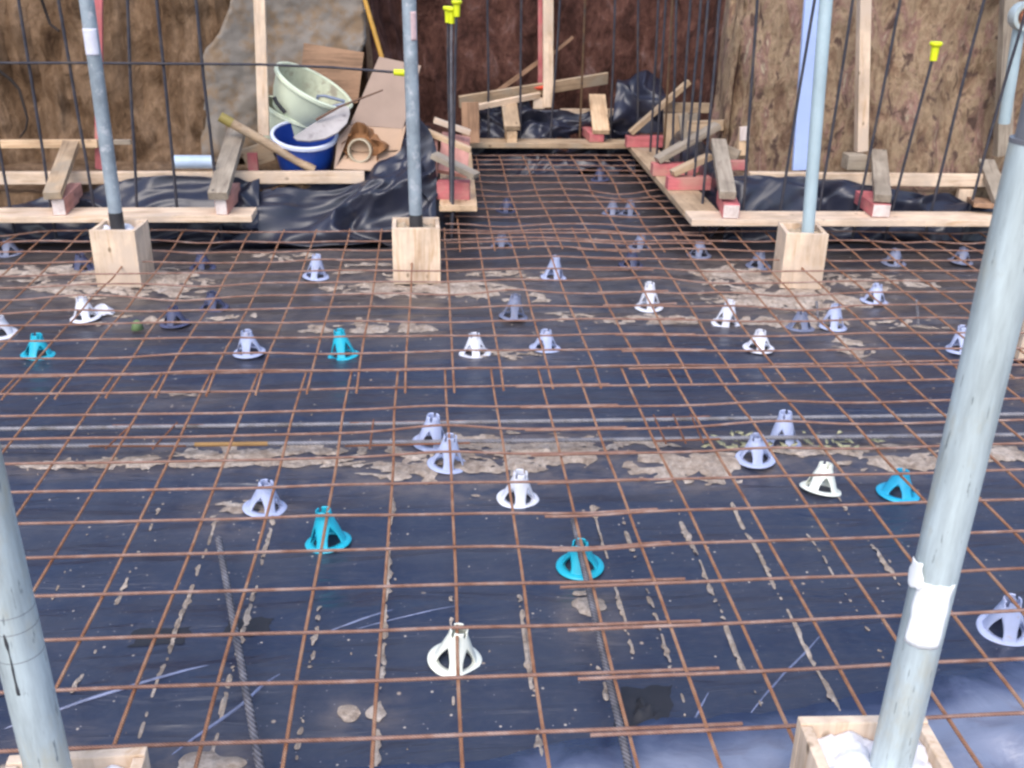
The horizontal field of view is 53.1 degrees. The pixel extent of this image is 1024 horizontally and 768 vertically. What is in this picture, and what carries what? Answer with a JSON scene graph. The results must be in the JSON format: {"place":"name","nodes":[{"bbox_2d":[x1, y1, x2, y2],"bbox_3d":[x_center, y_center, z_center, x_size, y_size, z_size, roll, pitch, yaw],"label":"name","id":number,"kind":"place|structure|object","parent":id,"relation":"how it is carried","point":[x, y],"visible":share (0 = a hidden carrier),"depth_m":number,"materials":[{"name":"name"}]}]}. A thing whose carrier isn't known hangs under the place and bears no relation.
{"place":"outdoors","nodes":[
{"label":"outdoors","id":0,"kind":"place"},
{"bbox_2d":[0,0,372,207],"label":"earth bank","id":1,"kind":"structure","parent":0,"point":[54,96],"depth_m":7.17,"materials":[{"name":"brown soil"}]},
{"bbox_2d":[0,171,364,183],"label":"rail","id":2,"kind":"object","parent":1,"relation":"on","point":[264,177],"visible":0.56,"depth_m":6.61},
{"bbox_2d":[174,155,211,168],"bbox_3d":[-2.053,-1.429,6.594,0.252,0.085,0.085,-1,24,-4],"label":"pipe offcut","id":3,"kind":"object","parent":2,"relation":"on","point":[193,161],"visible":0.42,"depth_m":6.56,"materials":[{"name":"blue plastic"}]},
{"bbox_2d":[253,0,269,135],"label":"stake","id":4,"kind":"object","parent":1,"relation":"on","point":[260,30],"visible":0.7,"depth_m":6.67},
{"bbox_2d":[201,0,366,162],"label":"concrete patch","id":5,"kind":"object","parent":1,"relation":"on","point":[293,26],"visible":0.57,"depth_m":7.27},
{"bbox_2d":[263,96,306,140],"bbox_3d":[-1.534,-1.783,7.166,0.528,0.260,0.528,23,23,-6],"label":"bucket","id":6,"kind":"object","parent":1,"relation":"on","point":[276,118],"visible":0.16,"depth_m":6.92,"materials":[{"name":"beige plastic"}]},
{"bbox_2d":[272,62,352,128],"bbox_3d":[-1.406,-1.939,7.027,0.572,0.260,0.576,33,26,-3],"label":"bucket","id":7,"kind":"object","parent":6,"relation":"on","point":[297,91],"visible":0.78,"depth_m":6.89,"materials":[{"name":"green plastic"}]},
{"bbox_2d":[302,43,363,102],"bbox_3d":[-1.270,-2.187,7.265,0.447,0.435,0.080,-1,24,-4],"label":"plywood board","id":8,"kind":"object","parent":7,"relation":"on","point":[348,82],"visible":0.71,"depth_m":7.24,"materials":[{"name":"brown wood"}]},
{"bbox_2d":[270,121,337,170],"bbox_3d":[-1.385,-1.554,6.859,0.442,0.270,0.442,-6,40,-16],"label":"bucket","id":9,"kind":"object","parent":1,"relation":"on","point":[319,155],"visible":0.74,"depth_m":6.76,"materials":[{"name":"blue plastic"}]},
{"bbox_2d":[293,106,349,141],"bbox_3d":[-1.220,-1.685,6.657,0.398,0.197,0.136,-15,28,-31],"label":"mortar board","id":10,"kind":"object","parent":9,"relation":"in","point":[331,124],"visible":0.95,"depth_m":6.67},
{"bbox_2d":[364,0,744,167],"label":"earth bank","id":11,"kind":"structure","parent":0,"point":[504,39],"depth_m":8.96,"materials":[{"name":"brown soil"}]},
{"bbox_2d":[612,70,671,138],"bbox_3d":[1.105,-2.364,8.786,0.539,0.597,0.367,-1,24,-4],"label":"plastic sheet","id":12,"kind":"object","parent":11,"relation":"on","point":[625,112],"visible":0.7,"depth_m":8.69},
{"bbox_2d":[627,147,717,215],"bbox_3d":[1.133,-1.526,7.503,0.220,0.040,2.180,-1,24,-4],"label":"plank","id":13,"kind":"object","parent":11,"relation":"on","point":[682,201],"visible":0.54,"depth_m":6.94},
{"bbox_2d":[650,162,700,175],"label":"block","id":14,"kind":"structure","parent":13,"relation":"on","point":[659,169],"depth_m":7.37,"materials":[{"name":"red paint"}]},
{"bbox_2d":[653,122,721,163],"bbox_3d":[1.261,-1.736,7.365,0.505,0.040,0.110,-30,27,1],"label":"strut","id":15,"kind":"object","parent":14,"relation":"on","point":[670,152],"visible":0.97,"depth_m":7.32,"materials":[{"name":"brown wood"}]},
{"bbox_2d":[665,175,711,189],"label":"block","id":16,"kind":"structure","parent":13,"relation":"on","point":[685,182],"depth_m":6.97,"materials":[{"name":"red paint"}]},
{"bbox_2d":[696,0,1023,197],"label":"earth bank","id":17,"kind":"structure","parent":0,"point":[949,24],"depth_m":7.09,"materials":[{"name":"brown soil"}]},
{"bbox_2d":[792,0,818,170],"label":"board","id":18,"kind":"object","parent":17,"relation":"on","point":[800,144],"visible":0.67,"depth_m":6.70,"materials":[{"name":"blue paint"}]},
{"bbox_2d":[854,0,871,152],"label":"stake","id":19,"kind":"object","parent":17,"relation":"on","point":[862,67],"visible":1,"depth_m":6.82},
{"bbox_2d":[748,171,984,186],"bbox_3d":[2.697,-1.372,6.876,2.268,0.080,0.050,0,24,-5],"label":"rail","id":20,"kind":"object","parent":17,"relation":"on","point":[947,179],"visible":0.61,"depth_m":6.85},
{"bbox_2d":[993,0,1019,156],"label":"stake","id":21,"kind":"object","parent":17,"relation":"on","point":[1002,133],"visible":0.54,"depth_m":6.88,"materials":[{"name":"brown wood"}]},
{"label":"ground","id":22,"kind":"structure","parent":0,"visible":0},
{"bbox_2d":[0,166,1023,767],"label":"plastic membrane","id":23,"kind":"object","parent":22,"relation":"on","point":[410,708],"visible":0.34,"depth_m":3.61,"materials":[{"name":"plastic"}]},
{"bbox_2d":[17,0,56,237],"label":"starter bar","id":24,"kind":"object","parent":23,"relation":"on","point":[33,96],"visible":0.74,"depth_m":6.04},
{"bbox_2d":[57,0,97,225],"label":"starter bar","id":25,"kind":"object","parent":23,"relation":"on","point":[75,101],"visible":0.87,"depth_m":6.07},
{"bbox_2d":[89,219,154,286],"bbox_3d":[-2.184,-0.737,5.750,0.245,0.325,0.250,0,24,-2],"label":"timber box","id":26,"kind":"object","parent":23,"relation":"on","point":[128,249],"visible":0.86,"depth_m":5.65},
{"bbox_2d":[79,0,124,229],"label":"steel post","id":27,"kind":"object","parent":26,"relation":"in","point":[99,93],"visible":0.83,"depth_m":5.39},
{"bbox_2d":[0,175,259,242],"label":"plastic sheet","id":28,"kind":"object","parent":23,"relation":"on","point":[158,191],"visible":0.46,"depth_m":6.47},
{"bbox_2d":[126,0,137,207],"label":"starter bar","id":29,"kind":"object","parent":23,"relation":"on","point":[131,100],"visible":0.88,"depth_m":6.09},
{"bbox_2d":[127,626,191,646],"bbox_3d":[-1.000,0.717,2.914,0.174,0.012,0.074,-1,24,-4],"label":"membrane patch","id":30,"kind":"object","parent":23,"relation":"on","point":[148,631],"visible":0.71,"depth_m":2.92,"materials":[{"name":"black plastic"}]},
{"bbox_2d":[155,0,181,240],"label":"starter bar","id":31,"kind":"object","parent":23,"relation":"on","point":[167,105],"visible":0.88,"depth_m":6.12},
{"bbox_2d":[159,305,189,327],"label":"spacer","id":32,"kind":"object","parent":23,"relation":"on","point":[170,316],"visible":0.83,"depth_m":5.17,"materials":[{"name":"plastic"}]},
{"bbox_2d":[0,227,717,399],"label":"rebar mesh","id":33,"kind":"object","parent":32,"relation":"on","point":[312,369],"visible":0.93,"depth_m":5.07,"materials":[{"name":"metal"}]},
{"bbox_2d":[0,207,256,222],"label":"plank","id":34,"kind":"object","parent":33,"relation":"on","point":[150,214],"visible":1,"depth_m":6.18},
{"bbox_2d":[51,183,82,214],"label":"block","id":35,"kind":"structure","parent":34,"relation":"on","point":[68,202],"depth_m":6.21,"materials":[{"name":"pink wood"}]},
{"bbox_2d":[43,140,79,199],"bbox_3d":[-2.795,-1.342,6.369,0.100,0.046,0.813,-4,36,-11],"label":"strut","id":36,"kind":"object","parent":35,"relation":"on","point":[58,178],"visible":1,"depth_m":6.29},
{"bbox_2d":[0,139,98,147],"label":"rail","id":37,"kind":"object","parent":36,"relation":"attached to","point":[35,143],"visible":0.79,"depth_m":6.66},
{"bbox_2d":[215,183,239,214],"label":"block","id":38,"kind":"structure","parent":34,"relation":"on","point":[223,207],"depth_m":6.25,"materials":[{"name":"pink wood"}]},
{"bbox_2d":[208,128,245,199],"bbox_3d":[-1.782,-1.392,6.424,0.115,0.050,0.836,-1,41,-4],"label":"strut","id":39,"kind":"object","parent":38,"relation":"on","point":[221,183],"visible":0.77,"depth_m":6.34,"materials":[{"name":"brown wood"}]},
{"bbox_2d":[218,112,315,170],"bbox_3d":[-1.582,-1.556,6.630,0.602,0.398,0.063,-2,24,-6],"label":"round pole","id":40,"kind":"object","parent":39,"relation":"on","point":[246,131],"visible":0.94,"depth_m":6.60,"materials":[{"name":"brown wood"}]},
{"bbox_2d":[194,0,223,239],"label":"starter bar","id":41,"kind":"object","parent":23,"relation":"on","point":[205,92],"visible":0.77,"depth_m":6.09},
{"bbox_2d":[0,62,403,75],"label":"cross bar","id":42,"kind":"object","parent":41,"relation":"attached to","point":[398,72],"visible":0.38,"depth_m":6.02,"materials":[{"name":"black metal"}]},
{"bbox_2d":[215,536,264,767],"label":"loose rebar","id":43,"kind":"object","parent":23,"relation":"on","point":[250,717],"visible":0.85,"depth_m":2.69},
{"bbox_2d":[242,479,286,516],"bbox_3d":[-0.852,0.385,3.540,0.155,0.102,0.155,20,24,29],"label":"spacer","id":44,"kind":"object","parent":23,"relation":"on","point":[262,495],"visible":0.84,"depth_m":3.51,"materials":[{"name":"purple plastic"}]},
{"bbox_2d":[210,120,437,250],"bbox_3d":[-1.179,-1.261,6.507,1.411,0.764,0.592,-1,24,-4],"label":"plastic sheet","id":45,"kind":"object","parent":23,"relation":"on","point":[377,199],"visible":0.73,"depth_m":6.60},
{"bbox_2d":[334,57,420,170],"bbox_3d":[-0.900,-1.810,6.855,0.410,0.661,0.685,6,24,11],"label":"cardboard box","id":46,"kind":"object","parent":45,"relation":"on","point":[382,114],"visible":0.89,"depth_m":6.86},
{"bbox_2d":[341,122,388,171],"bbox_3d":[-0.977,-1.611,6.974,0.339,0.345,0.510,2,16,2],"label":"paper roll","id":47,"kind":"object","parent":46,"relation":"in","point":[364,132],"visible":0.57,"depth_m":6.76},
{"bbox_2d":[305,506,351,553],"bbox_3d":[-0.611,0.466,3.361,0.155,0.122,0.155,-10,21,-13],"label":"spacer","id":48,"kind":"object","parent":23,"relation":"on","point":[334,528],"visible":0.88,"depth_m":3.34,"materials":[{"name":"teal plastic"}]},
{"bbox_2d":[328,328,357,360],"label":"spacer","id":49,"kind":"object","parent":23,"relation":"on","point":[341,344],"visible":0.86,"depth_m":4.83,"materials":[{"name":"teal plastic"}]},
{"bbox_2d":[392,217,440,283],"bbox_3d":[-0.550,-0.769,5.891,0.268,0.325,0.250,-1,24,-5],"label":"timber box","id":50,"kind":"object","parent":23,"relation":"on","point":[419,248],"visible":0.9,"depth_m":5.78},
{"bbox_2d":[402,0,422,227],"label":"steel post","id":51,"kind":"object","parent":50,"relation":"in","point":[409,18],"visible":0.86,"depth_m":5.53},
{"bbox_2d":[412,412,445,450],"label":"spacer","id":52,"kind":"object","parent":23,"relation":"on","point":[435,433],"visible":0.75,"depth_m":3.98,"materials":[{"name":"purple plastic"}]},
{"bbox_2d":[443,6,452,227],"bbox_3d":[-0.393,-1.609,6.387,0.063,1.405,0.062,-1,24,-4],"label":"starter bar","id":53,"kind":"object","parent":23,"relation":"on","point":[448,53],"visible":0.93,"depth_m":6.27,"materials":[{"name":"black metal"}]},
{"bbox_2d":[446,7,454,236],"bbox_3d":[-0.370,-1.597,6.365,0.063,1.401,0.062,-1,24,-4],"label":"starter bar","id":54,"kind":"object","parent":23,"relation":"on","point":[451,17],"visible":0.95,"depth_m":6.25,"materials":[{"name":"black metal"}]},
{"bbox_2d":[427,623,481,675],"bbox_3d":[-0.151,0.716,2.812,0.155,0.112,0.155,-7,29,-29],"label":"spacer","id":55,"kind":"object","parent":23,"relation":"on","point":[438,650],"visible":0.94,"depth_m":2.79,"materials":[{"name":"beige plastic"}]},
{"bbox_2d":[451,0,461,237],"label":"starter bar","id":56,"kind":"object","parent":23,"relation":"on","point":[456,6],"visible":0.99,"depth_m":6.25,"materials":[{"name":"black metal"}]},
{"bbox_2d":[0,253,1023,767],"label":"mud","id":57,"kind":"structure","parent":23,"relation":"on","point":[706,465],"depth_m":3.93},
{"bbox_2d":[427,433,465,473],"bbox_3d":[-0.236,0.248,3.824,0.155,0.122,0.155,-7,27,-30],"label":"spacer","id":58,"kind":"object","parent":57,"relation":"on","point":[433,466],"visible":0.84,"depth_m":3.79,"materials":[{"name":"purple plastic"}]},
{"bbox_2d":[0,412,1023,430],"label":"loose rebar","id":59,"kind":"object","parent":23,"relation":"on","point":[241,425],"visible":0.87,"depth_m":4.09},
{"bbox_2d":[1,433,1023,448],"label":"loose rebar","id":60,"kind":"object","parent":23,"relation":"on","point":[356,442],"visible":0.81,"depth_m":3.95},
{"bbox_2d":[496,469,538,508],"bbox_3d":[0.026,0.361,3.633,0.155,0.112,0.155,-11,30,-31],"label":"spacer","id":61,"kind":"object","parent":23,"relation":"on","point":[521,491],"visible":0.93,"depth_m":3.60,"materials":[{"name":"white plastic"}]},
{"bbox_2d":[471,101,635,174],"bbox_3d":[0.212,-2.037,8.669,1.621,0.676,0.573,-1,24,-4],"label":"plastic sheet","id":62,"kind":"object","parent":23,"relation":"on","point":[535,123],"visible":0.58,"depth_m":8.66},
{"bbox_2d":[501,103,519,129],"bbox_3d":[-0.016,-2.275,8.563,0.130,0.040,0.489,-1,47,-5],"label":"strut","id":63,"kind":"object","parent":62,"relation":"on","point":[510,115],"visible":0.58,"depth_m":8.47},
{"bbox_2d":[458,72,607,107],"bbox_3d":[0.191,-2.491,8.675,1.332,0.100,0.027,-13,42,-13],"label":"plank","id":64,"kind":"object","parent":63,"relation":"on","point":[567,84],"visible":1,"depth_m":8.66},
{"bbox_2d":[543,0,552,107],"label":"stake","id":65,"kind":"object","parent":62,"relation":"on","point":[547,50],"visible":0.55,"depth_m":8.54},
{"bbox_2d":[470,138,626,148],"bbox_3d":[0.409,-2.011,8.567,1.520,0.040,0.210,-1,24,-4],"label":"plank","id":66,"kind":"object","parent":62,"relation":"on","point":[549,143],"visible":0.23,"depth_m":8.48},
{"bbox_2d":[589,94,609,133],"bbox_3d":[0.733,-2.275,8.624,0.140,0.040,0.504,0,51,-2],"label":"strut","id":67,"kind":"object","parent":62,"relation":"on","point":[599,114],"visible":1,"depth_m":8.59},
{"bbox_2d":[556,538,603,580],"bbox_3d":[0.216,0.541,3.252,0.155,0.092,0.155,-5,26,-9],"label":"spacer","id":68,"kind":"object","parent":23,"relation":"on","point":[575,572],"visible":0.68,"depth_m":3.23,"materials":[{"name":"teal plastic"}]},
{"bbox_2d":[0,365,742,767],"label":"rebar mesh","id":69,"kind":"object","parent":68,"relation":"on","point":[458,677],"visible":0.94,"depth_m":3.07,"materials":[{"name":"metal"}]},
{"bbox_2d":[570,518,633,767],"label":"loose rebar","id":70,"kind":"object","parent":68,"relation":"on","point":[622,740],"visible":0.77,"depth_m":2.72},
{"bbox_2d":[602,203,620,214],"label":"spacer","id":71,"kind":"object","parent":23,"relation":"on","point":[612,205],"visible":0.76,"depth_m":7.40,"materials":[{"name":"grey plastic"}]},
{"bbox_2d":[445,154,711,252],"bbox_3d":[0.315,-1.333,7.280,1.608,0.081,2.811,-1,24,-4],"label":"rebar mesh","id":72,"kind":"object","parent":71,"relation":"on","point":[572,207],"visible":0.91,"depth_m":7.03,"materials":[{"name":"metal"}]},
{"bbox_2d":[439,151,476,210],"bbox_3d":[-0.406,-1.560,7.515,0.240,0.040,2.180,0,24,-3],"label":"plank","id":73,"kind":"object","parent":72,"relation":"on","point":[462,205],"visible":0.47,"depth_m":6.58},
{"bbox_2d":[437,179,469,199],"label":"block","id":74,"kind":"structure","parent":73,"relation":"on","point":[461,189],"depth_m":6.62,"materials":[{"name":"red paint"}]},
{"bbox_2d":[438,132,469,177],"bbox_3d":[-0.398,-1.580,7.057,0.200,0.031,0.440,9,48,-9],"label":"board","id":75,"kind":"object","parent":73,"relation":"on","point":[462,156],"visible":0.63,"depth_m":7.04,"materials":[{"name":"pink wood"}]},
{"bbox_2d":[461,102,479,142],"bbox_3d":[-0.333,-2.100,8.230,0.140,0.319,0.030,-2,15,-4],"label":"board","id":76,"kind":"object","parent":73,"relation":"on","point":[470,114],"visible":0.8,"depth_m":8.21,"materials":[{"name":"brown wood"}]},
{"bbox_2d":[614,685,673,726],"bbox_3d":[0.348,0.839,2.688,0.185,0.025,0.156,-1,24,-4],"label":"membrane patch","id":77,"kind":"object","parent":23,"relation":"on","point":[655,702],"visible":0.84,"depth_m":2.70,"materials":[{"name":"black plastic"}]},
{"bbox_2d":[347,661,1023,767],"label":"plastic sheet","id":78,"kind":"object","parent":23,"relation":"on","point":[995,741],"visible":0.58,"depth_m":2.56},
{"bbox_2d":[5,747,150,767],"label":"timber box","id":79,"kind":"object","parent":78,"relation":"on","point":[134,757],"visible":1,"depth_m":2.07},
{"bbox_2d":[0,445,72,767],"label":"steel post","id":80,"kind":"object","parent":79,"relation":"in","point":[26,677],"visible":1,"depth_m":1.79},
{"bbox_2d":[789,715,953,767],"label":"timber box","id":81,"kind":"object","parent":78,"relation":"on","point":[833,741],"visible":0.63,"depth_m":2.15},
{"bbox_2d":[869,96,1023,767],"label":"steel post","id":82,"kind":"object","parent":81,"relation":"in","point":[993,328],"visible":1,"depth_m":1.78,"materials":[{"name":"grey metal"}]},
{"bbox_2d":[660,130,718,236],"bbox_3d":[1.338,-1.582,7.633,0.185,0.448,2.008,-1,24,-4],"label":"plastic sheet","id":83,"kind":"object","parent":23,"relation":"on","point":[711,195],"visible":0.16,"depth_m":7.22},
{"bbox_2d":[693,0,709,176],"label":"starter bar","id":84,"kind":"object","parent":23,"relation":"on","point":[701,84],"visible":0.85,"depth_m":6.74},
{"bbox_2d":[698,0,720,236],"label":"starter bar","id":85,"kind":"object","parent":23,"relation":"on","point":[711,100],"visible":0.93,"depth_m":6.39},
{"bbox_2d":[711,299,739,326],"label":"spacer","id":86,"kind":"object","parent":23,"relation":"on","point":[727,313],"visible":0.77,"depth_m":5.27,"materials":[{"name":"white plastic"}]},
{"bbox_2d":[576,230,1023,383],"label":"rebar mesh","id":87,"kind":"object","parent":86,"relation":"on","point":[907,363],"visible":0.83,"depth_m":5.31,"materials":[{"name":"metal"}]},
{"bbox_2d":[740,0,758,239],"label":"starter bar","id":88,"kind":"object","parent":23,"relation":"on","point":[750,105],"visible":0.93,"depth_m":6.31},
{"bbox_2d":[735,432,775,468],"bbox_3d":[0.930,0.241,3.902,0.155,0.102,0.155,-12,27,-18],"label":"spacer","id":89,"kind":"object","parent":23,"relation":"on","point":[755,440],"visible":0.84,"depth_m":3.87,"materials":[{"name":"purple plastic"}]},
{"bbox_2d":[766,409,801,446],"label":"spacer","id":90,"kind":"object","parent":23,"relation":"on","point":[786,428],"visible":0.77,"depth_m":4.05,"materials":[{"name":"purple plastic"}]},
{"bbox_2d":[701,430,883,447],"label":"leaf litter","id":91,"kind":"object","parent":23,"relation":"on","point":[770,443],"visible":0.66,"depth_m":4.05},
{"bbox_2d":[774,0,815,240],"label":"starter bar","id":92,"kind":"object","parent":23,"relation":"on","point":[797,100],"visible":0.84,"depth_m":6.33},
{"bbox_2d":[772,222,828,288],"bbox_3d":[1.664,-0.745,5.929,0.235,0.325,0.250,2,24,2],"label":"timber box","id":93,"kind":"object","parent":23,"relation":"on","point":[796,248],"visible":0.91,"depth_m":5.82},
{"bbox_2d":[801,0,832,232],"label":"steel post","id":94,"kind":"object","parent":93,"relation":"in","point":[818,101],"visible":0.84,"depth_m":5.57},
{"bbox_2d":[799,461,840,496],"bbox_3d":[1.139,0.338,3.744,0.155,0.102,0.155,13,14,20],"label":"spacer","id":95,"kind":"object","parent":23,"relation":"on","point":[814,483],"visible":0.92,"depth_m":3.71,"materials":[{"name":"beige plastic"}]},
{"bbox_2d":[818,0,853,210],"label":"starter bar","id":96,"kind":"object","parent":23,"relation":"on","point":[836,101],"visible":0.87,"depth_m":6.33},
{"bbox_2d":[684,211,992,226],"bbox_3d":[2.601,-1.044,6.476,3.011,0.040,0.220,0,24,-3],"label":"plank","id":97,"kind":"object","parent":23,"relation":"on","point":[840,218],"visible":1,"depth_m":6.38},
{"bbox_2d":[716,190,739,218],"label":"block","id":98,"kind":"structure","parent":97,"relation":"on","point":[728,208],"depth_m":6.31,"materials":[{"name":"red paint"}]},
{"bbox_2d":[711,138,735,198],"bbox_3d":[1.369,-1.407,6.653,0.100,0.050,0.869,3,35,5],"label":"strut","id":99,"kind":"object","parent":98,"relation":"on","point":[723,172],"visible":1,"depth_m":6.56,"materials":[{"name":"brown wood"}]},
{"bbox_2d":[854,191,890,216],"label":"block","id":100,"kind":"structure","parent":97,"relation":"on","point":[870,206],"depth_m":6.42,"materials":[{"name":"red paint"}]},
{"bbox_2d":[871,149,891,202],"bbox_3d":[2.406,-1.369,6.689,0.100,0.050,0.816,7,34,13],"label":"strut","id":101,"kind":"object","parent":100,"relation":"on","point":[881,184],"visible":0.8,"depth_m":6.60,"materials":[{"name":"brown wood"}]},
{"bbox_2d":[723,175,992,242],"bbox_3d":[2.730,-1.154,6.805,2.702,0.422,0.256,-1,24,-4],"label":"plastic sheet","id":102,"kind":"object","parent":23,"relation":"on","point":[763,192],"visible":0.46,"depth_m":6.76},
{"bbox_2d":[966,197,993,208],"bbox_3d":[3.079,-1.179,6.669,0.180,0.030,0.378,8,18,15],"label":"board","id":103,"kind":"object","parent":102,"relation":"on","point":[981,202],"visible":0.56,"depth_m":6.54,"materials":[{"name":"brown wood"}]},
{"bbox_2d":[978,159,1000,203],"bbox_3d":[3.183,-1.323,6.762,0.100,0.050,0.724,6,35,11],"label":"strut","id":104,"kind":"object","parent":103,"relation":"on","point":[990,172],"visible":0.51,"depth_m":6.80,"materials":[{"name":"brown wood"}]},
{"bbox_2d":[851,0,901,239],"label":"starter bar","id":105,"kind":"object","parent":23,"relation":"on","point":[880,102],"visible":0.92,"depth_m":6.36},
{"bbox_2d":[876,468,919,501],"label":"spacer","id":106,"kind":"object","parent":23,"relation":"on","point":[883,489],"visible":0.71,"depth_m":3.69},
{"bbox_2d":[883,41,942,240],"bbox_3d":[2.527,-1.511,6.481,0.164,1.250,0.075,-1,24,-4],"label":"starter bar","id":107,"kind":"object","parent":23,"relation":"on","point":[935,47],"visible":0.98,"depth_m":6.39,"materials":[{"name":"black metal"}]},
{"bbox_2d":[922,0,985,240],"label":"starter bar","id":108,"kind":"object","parent":23,"relation":"on","point":[957,105],"visible":0.94,"depth_m":6.41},
{"bbox_2d":[960,13,1023,240],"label":"starter bar","id":109,"kind":"object","parent":23,"relation":"on","point":[995,114],"visible":0.94,"depth_m":6.45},
{"bbox_2d":[998,1,1023,124],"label":"scaffold tube","id":110,"kind":"object","parent":109,"relation":"attached to","point":[1006,108],"visible":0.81,"depth_m":6.54,"materials":[{"name":"grey metal"}]},
{"bbox_2d":[976,593,1023,645],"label":"spacer","id":111,"kind":"object","parent":23,"relation":"on","point":[1013,623],"visible":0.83,"depth_m":2.96,"materials":[{"name":"purple plastic"}]},
{"bbox_2d":[516,359,1023,767],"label":"rebar mesh","id":112,"kind":"object","parent":111,"relation":"on","point":[787,726],"visible":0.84,"depth_m":3.26,"materials":[{"name":"metal"}]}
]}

